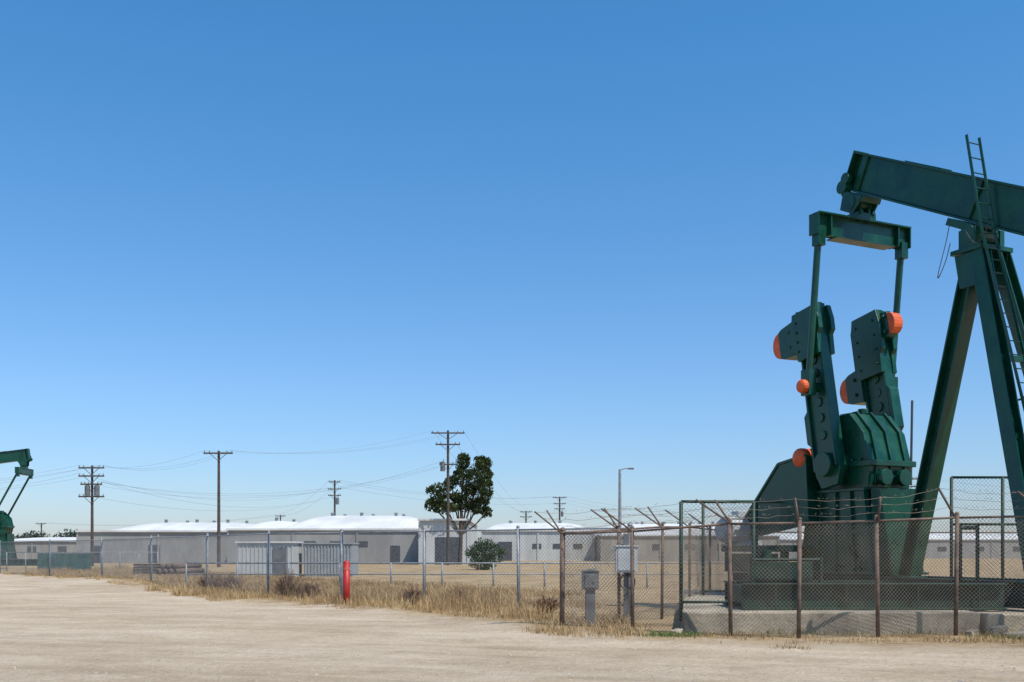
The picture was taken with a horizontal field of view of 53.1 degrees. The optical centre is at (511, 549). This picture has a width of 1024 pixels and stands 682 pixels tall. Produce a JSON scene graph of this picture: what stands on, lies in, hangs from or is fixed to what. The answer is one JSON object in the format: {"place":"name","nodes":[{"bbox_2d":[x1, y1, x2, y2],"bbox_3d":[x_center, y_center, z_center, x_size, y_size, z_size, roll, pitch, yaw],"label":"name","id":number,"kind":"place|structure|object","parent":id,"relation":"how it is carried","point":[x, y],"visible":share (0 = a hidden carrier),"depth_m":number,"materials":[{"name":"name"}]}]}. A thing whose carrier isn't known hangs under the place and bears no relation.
{"place":"outdoors","nodes":[
{"label":"outdoors","id":0,"kind":"place"},
{"bbox_2d":[0,551,1023,681],"bbox_3d":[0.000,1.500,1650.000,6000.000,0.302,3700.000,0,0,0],"label":"ground","id":1,"kind":"structure","parent":0,"point":[89,601],"depth_m":17.16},
{"bbox_2d":[0,448,36,565],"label":"pump jack","id":2,"kind":"object","parent":1,"relation":"on","point":[22,457],"visible":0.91,"depth_m":85.98,"materials":[{"name":"green paint"}]},
{"bbox_2d":[14,542,75,558],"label":"walls","id":3,"kind":"structure","parent":1,"relation":"on","point":[32,545],"depth_m":175.00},
{"bbox_2d":[14,537,75,541],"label":"roof","id":4,"kind":"structure","parent":3,"relation":"on","point":[54,539],"depth_m":176.36,"materials":[{"name":"white metal"}]},
{"bbox_2d":[27,546,66,551],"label":"doors and windows","id":5,"kind":"structure","parent":3,"relation":"attached to","point":[65,547],"depth_m":174.94,"materials":[{"name":"grey metal"}]},
{"bbox_2d":[14,529,76,538],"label":"distant trees","id":6,"kind":"object","parent":1,"relation":"on","point":[37,535],"visible":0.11,"depth_m":209.45,"materials":[{"name":"green plant"}]},
{"bbox_2d":[6,552,157,569],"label":"screened fence","id":7,"kind":"object","parent":1,"relation":"on","point":[73,560],"visible":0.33,"depth_m":75.95,"materials":[{"name":"fabric"}]},
{"bbox_2d":[78,465,103,565],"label":"utility pole","id":8,"kind":"object","parent":1,"relation":"on","point":[96,489],"visible":0.98,"depth_m":99.80,"materials":[{"name":"brown wood"}]},
{"bbox_2d":[133,564,159,574],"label":"wooden pallets","id":9,"kind":"object","parent":1,"relation":"on","point":[146,566],"visible":0.46,"depth_m":60.01,"materials":[{"name":"brown wood"}]},
{"bbox_2d":[76,532,226,562],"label":"walls","id":10,"kind":"structure","parent":1,"relation":"on","point":[98,536],"depth_m":124.00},
{"bbox_2d":[94,545,159,562],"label":"doors and windows","id":11,"kind":"structure","parent":10,"relation":"attached to","point":[97,555],"depth_m":123.94,"materials":[{"name":"grey metal"}]},
{"bbox_2d":[75,522,252,531],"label":"roof","id":12,"kind":"structure","parent":10,"relation":"on","point":[186,527],"depth_m":126.16,"materials":[{"name":"metal"}]},
{"bbox_2d":[165,519,247,523],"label":"roof vents","id":13,"kind":"object","parent":12,"relation":"on","point":[197,521],"visible":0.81,"depth_m":133.83,"materials":[{"name":"white metal"}]},
{"bbox_2d":[156,563,204,575],"bbox_3d":[-18.410,1.160,57.000,1.563,0.860,3.252,0,0,9],"label":"pipe stack","id":14,"kind":"object","parent":1,"relation":"on","point":[177,567],"visible":0.44,"depth_m":55.74,"materials":[{"name":"metal"}]},
{"bbox_2d":[193,570,225,588],"bbox_3d":[-11.841,1.167,40.197,1.438,0.830,1.438,0,0,0],"label":"dead shrub","id":15,"kind":"object","parent":1,"relation":"on","point":[203,581],"visible":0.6,"depth_m":39.98,"materials":[{"name":"brown plant"}]},
{"bbox_2d":[203,450,232,566],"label":"utility pole","id":16,"kind":"object","parent":1,"relation":"on","point":[218,500],"visible":0.92,"depth_m":94.88,"materials":[{"name":"brown wood"}]},
{"bbox_2d":[219,572,243,590],"bbox_3d":[-10.609,1.185,38.622,1.068,0.826,1.120,0,0,0],"label":"dead shrub","id":17,"kind":"object","parent":1,"relation":"on","point":[229,580],"visible":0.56,"depth_m":38.48,"materials":[{"name":"brown plant"}]},
{"bbox_2d":[235,541,303,576],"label":"white shed","id":18,"kind":"structure","parent":1,"relation":"on","point":[242,550],"depth_m":60.00,"materials":[{"name":"white metal"}]},
{"bbox_2d":[273,547,286,575],"bbox_3d":[-13.600,0.700,59.945,0.800,1.700,0.030,0,0,0],"label":"door","id":19,"kind":"structure","parent":18,"relation":"in","point":[278,552],"depth_m":59.93,"materials":[{"name":"grey metal"}]},
{"bbox_2d":[268,566,306,596],"bbox_3d":[-7.414,1.038,33.934,1.297,1.096,1.288,0,0,-12],"label":"dead shrub","id":20,"kind":"object","parent":1,"relation":"on","point":[285,583],"visible":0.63,"depth_m":33.71,"materials":[{"name":"brown plant"}]},
{"bbox_2d":[298,577,323,595],"bbox_3d":[-6.589,1.231,33.391,1.037,0.716,1.167,0,0,0],"label":"dead shrub","id":21,"kind":"object","parent":1,"relation":"on","point":[309,588],"visible":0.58,"depth_m":33.14,"materials":[{"name":"brown plant"}]},
{"bbox_2d":[0,522,632,616],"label":"chain link fence","id":22,"kind":"object","parent":1,"relation":"on","point":[424,531],"visible":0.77,"depth_m":33.83,"materials":[{"name":"metal"}]},
{"bbox_2d":[227,530,417,561],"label":"walls","id":23,"kind":"structure","parent":1,"relation":"on","point":[378,551],"depth_m":118.00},
{"bbox_2d":[226,516,419,529],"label":"roof","id":24,"kind":"structure","parent":23,"relation":"on","point":[365,523],"depth_m":120.72,"materials":[{"name":"metal"}]},
{"bbox_2d":[275,512,405,521],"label":"roof vents","id":25,"kind":"object","parent":24,"relation":"on","point":[332,514],"visible":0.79,"depth_m":129.42,"materials":[{"name":"white metal"}]},
{"bbox_2d":[304,541,399,561],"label":"doors and windows","id":26,"kind":"structure","parent":23,"relation":"attached to","point":[393,555],"depth_m":117.94,"materials":[{"name":"grey metal"}]},
{"bbox_2d":[304,543,358,576],"bbox_3d":[-11.050,0.635,62.725,3.000,2.130,2.650,0,0,0],"label":"storage container","id":27,"kind":"object","parent":1,"relation":"on","point":[349,546],"visible":0.57,"depth_m":61.50,"materials":[{"name":"grey metal"}]},
{"bbox_2d":[328,480,340,515],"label":"utility pole","id":28,"kind":"object","parent":1,"relation":"on","point":[336,500],"visible":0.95,"depth_m":159.84,"materials":[{"name":"brown wood"}]},
{"bbox_2d":[343,560,349,603],"bbox_3d":[-4.750,1.050,29.400,0.206,1.500,0.206,0,0,0],"label":"marker bollard","id":29,"kind":"object","parent":1,"relation":"on","point":[346,578],"visible":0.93,"depth_m":29.31,"materials":[{"name":"red paint"}]},
{"bbox_2d":[396,584,427,602],"bbox_3d":[-2.906,1.291,29.928,1.130,0.593,1.160,0,0,0],"label":"dead shrub","id":30,"kind":"object","parent":1,"relation":"on","point":[410,595],"visible":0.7,"depth_m":29.71,"materials":[{"name":"brown plant"}]},
{"bbox_2d":[418,521,476,564],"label":"walls","id":31,"kind":"structure","parent":1,"relation":"on","point":[434,525],"depth_m":112.00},
{"bbox_2d":[435,537,458,564],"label":"doors and windows","id":32,"kind":"structure","parent":31,"relation":"attached to","point":[443,552],"depth_m":111.94,"materials":[{"name":"grey metal"}]},
{"bbox_2d":[418,519,477,526],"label":"roof","id":33,"kind":"structure","parent":31,"relation":"on","point":[473,522],"depth_m":111.78,"materials":[{"name":"white metal"}]},
{"bbox_2d":[431,430,464,564],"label":"utility pole","id":34,"kind":"object","parent":1,"relation":"on","point":[442,463],"visible":0.98,"depth_m":107.85,"materials":[{"name":"brown wood"}]},
{"bbox_2d":[0,431,1007,525],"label":"power lines","id":35,"kind":"object","parent":34,"relation":"attached to","point":[308,490],"visible":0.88,"depth_m":107.15,"materials":[{"name":"black metal"}]},
{"bbox_2d":[185,562,724,586],"bbox_3d":[-0.800,1.167,44.000,26.480,1.265,0.080,0,0,0],"label":"pipe rail fence","id":36,"kind":"object","parent":1,"relation":"on","point":[391,574],"visible":0.38,"depth_m":43.98,"materials":[{"name":"metal"}]},
{"bbox_2d":[445,585,468,605],"bbox_3d":[-1.638,1.291,29.215,0.908,0.602,0.948,0,0,-27],"label":"dead shrub","id":37,"kind":"object","parent":1,"relation":"on","point":[460,591],"visible":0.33,"depth_m":29.07,"materials":[{"name":"brown plant"}]},
{"bbox_2d":[424,451,494,564],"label":"eucalyptus tree","id":38,"kind":"object","parent":1,"relation":"on","point":[468,487],"visible":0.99,"depth_m":111.77,"materials":[{"name":"green plant"}]},
{"bbox_2d":[465,537,506,569],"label":"green shrub","id":39,"kind":"object","parent":1,"relation":"on","point":[482,555],"visible":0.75,"depth_m":81.67,"materials":[{"name":"green plant"}]},
{"bbox_2d":[2,606,1022,681],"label":"gravel stones","id":40,"kind":"object","parent":1,"relation":"on","point":[960,680],"visible":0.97,"depth_m":14.90,"materials":[{"name":"beige gravel"}]},
{"bbox_2d":[520,511,531,522],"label":"utility pole","id":41,"kind":"object","parent":1,"relation":"on","point":[526,516],"visible":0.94,"depth_m":204.91,"materials":[{"name":"brown wood"}]},
{"bbox_2d":[481,531,594,560],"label":"walls","id":42,"kind":"structure","parent":1,"relation":"on","point":[538,538],"depth_m":150.00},
{"bbox_2d":[481,523,591,531],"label":"roof","id":43,"kind":"structure","parent":42,"relation":"on","point":[525,525],"depth_m":153.26,"materials":[{"name":"metal"}]},
{"bbox_2d":[509,520,561,522],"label":"roof vents","id":44,"kind":"object","parent":43,"relation":"on","point":[535,521],"visible":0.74,"depth_m":159.49,"materials":[{"name":"white metal"}]},
{"bbox_2d":[498,542,581,560],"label":"doors and windows","id":45,"kind":"structure","parent":42,"relation":"attached to","point":[504,544],"depth_m":149.94,"materials":[{"name":"grey metal"}]},
{"bbox_2d":[531,593,559,612],"bbox_3d":[0.912,1.359,26.326,1.051,0.516,0.979,0,0,0],"label":"dead shrub","id":46,"kind":"object","parent":1,"relation":"on","point":[548,604],"visible":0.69,"depth_m":26.10,"materials":[{"name":"brown plant"}]},
{"bbox_2d":[553,496,566,519],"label":"utility pole","id":47,"kind":"object","parent":1,"relation":"on","point":[561,511],"visible":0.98,"depth_m":199.71,"materials":[{"name":"brown wood"}]},
{"bbox_2d":[581,569,599,624],"bbox_3d":[1.620,1.095,21.195,0.380,1.410,0.290,0,0,0],"label":"electrical pedestal","id":48,"kind":"object","parent":1,"relation":"on","point":[590,588],"visible":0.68,"depth_m":21.08,"materials":[{"name":"grey metal"}]},
{"bbox_2d":[618,468,633,544],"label":"street lamp","id":49,"kind":"object","parent":1,"relation":"on","point":[619,498],"visible":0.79,"depth_m":74.91,"materials":[{"name":"metal"}]},
{"bbox_2d":[614,534,638,623],"bbox_3d":[2.440,0.725,21.900,0.500,2.150,0.300,0,0,0],"label":"electric meter post","id":50,"kind":"object","parent":1,"relation":"on","point":[624,570],"visible":0.62,"depth_m":21.78,"materials":[{"name":"metal"}]},
{"bbox_2d":[595,536,779,560],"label":"walls","id":51,"kind":"structure","parent":1,"relation":"on","point":[769,540],"depth_m":142.00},
{"bbox_2d":[622,544,726,549],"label":"doors and windows","id":52,"kind":"structure","parent":51,"relation":"attached to","point":[654,545],"depth_m":141.94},
{"bbox_2d":[595,524,780,536],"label":"roof","id":53,"kind":"structure","parent":51,"relation":"on","point":[646,525],"depth_m":144.49,"materials":[{"name":"metal"}]},
{"bbox_2d":[613,521,713,523],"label":"roof vents","id":54,"kind":"object","parent":53,"relation":"on","point":[665,522],"visible":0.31,"depth_m":152.37,"materials":[{"name":"white metal"}]},
{"bbox_2d":[534,487,1023,638],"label":"chain link enclosure","id":55,"kind":"object","parent":1,"relation":"on","point":[877,520],"visible":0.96,"depth_m":18.96,"materials":[{"name":"metal"}]},
{"bbox_2d":[560,506,1021,623],"bbox_3d":[11.758,0.433,26.510,16.515,2.935,18.351,0,0,19],"label":"chain link enclosure","id":56,"kind":"object","parent":1,"relation":"on","point":[662,593],"visible":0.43,"depth_m":23.69,"materials":[{"name":"metal"}]},
{"bbox_2d":[620,627,1023,639],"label":"green weeds","id":57,"kind":"object","parent":1,"relation":"on","point":[671,634],"visible":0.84,"depth_m":18.80,"materials":[{"name":"green plant"}]},
{"bbox_2d":[671,625,1023,636],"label":"broken concrete","id":58,"kind":"object","parent":1,"relation":"on","point":[997,628],"visible":0.4,"depth_m":19.12,"materials":[{"name":"grey concrete"}]},
{"bbox_2d":[682,589,1023,633],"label":"concrete pad","id":59,"kind":"object","parent":1,"relation":"on","point":[855,618],"visible":0.24,"depth_m":19.55,"materials":[{"name":"grey concrete"}]},
{"bbox_2d":[679,500,754,621],"bbox_3d":[4.250,0.225,21.200,1.580,2.510,0.080,0,0,0],"label":"green guard fence","id":60,"kind":"object","parent":59,"relation":"on","point":[681,517],"visible":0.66,"depth_m":21.19,"materials":[{"name":"paint"}]},
{"bbox_2d":[702,501,852,594],"bbox_3d":[7.100,0.100,26.800,4.280,2.760,0.080,0,0,0],"label":"green guard fence","id":61,"kind":"object","parent":59,"relation":"on","point":[756,529],"visible":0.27,"depth_m":26.80,"materials":[{"name":"paint"}]},
{"bbox_2d":[715,134,1023,609],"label":"pump jack","id":62,"kind":"object","parent":59,"relation":"on","point":[863,453],"visible":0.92,"depth_m":24.55,"materials":[{"name":"green paint"}]},
{"bbox_2d":[950,476,1023,578],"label":"green guard fence","id":63,"kind":"object","parent":59,"relation":"on","point":[1002,478],"visible":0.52,"depth_m":23.99,"materials":[{"name":"paint"}]},
{"bbox_2d":[699,628,1023,644],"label":"dry weeds","id":64,"kind":"object","parent":1,"relation":"on","point":[884,641],"visible":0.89,"depth_m":18.00,"materials":[{"name":"brown plant"}]},
{"bbox_2d":[780,540,1020,558],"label":"walls","id":65,"kind":"structure","parent":1,"relation":"on","point":[965,547],"depth_m":190.00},
{"bbox_2d":[771,533,1017,539],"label":"roof","id":66,"kind":"structure","parent":65,"relation":"on","point":[964,536],"depth_m":192.38,"materials":[{"name":"white metal"}]},
{"bbox_2d":[938,547,1019,550],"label":"doors and windows","id":67,"kind":"structure","parent":65,"relation":"attached to","point":[1014,548],"depth_m":189.94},
{"bbox_2d":[0,0,1023,540],"label":"sky","id":68,"kind":"structure","parent":0,"point":[570,238],"materials":[{"name":"blue"}]},
{"bbox_2d":[2,564,1023,649],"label":"dry grass","id":69,"kind":"structure","parent":0,"point":[485,607],"depth_m":31.14,"materials":[{"name":"beige plant"}]}
]}

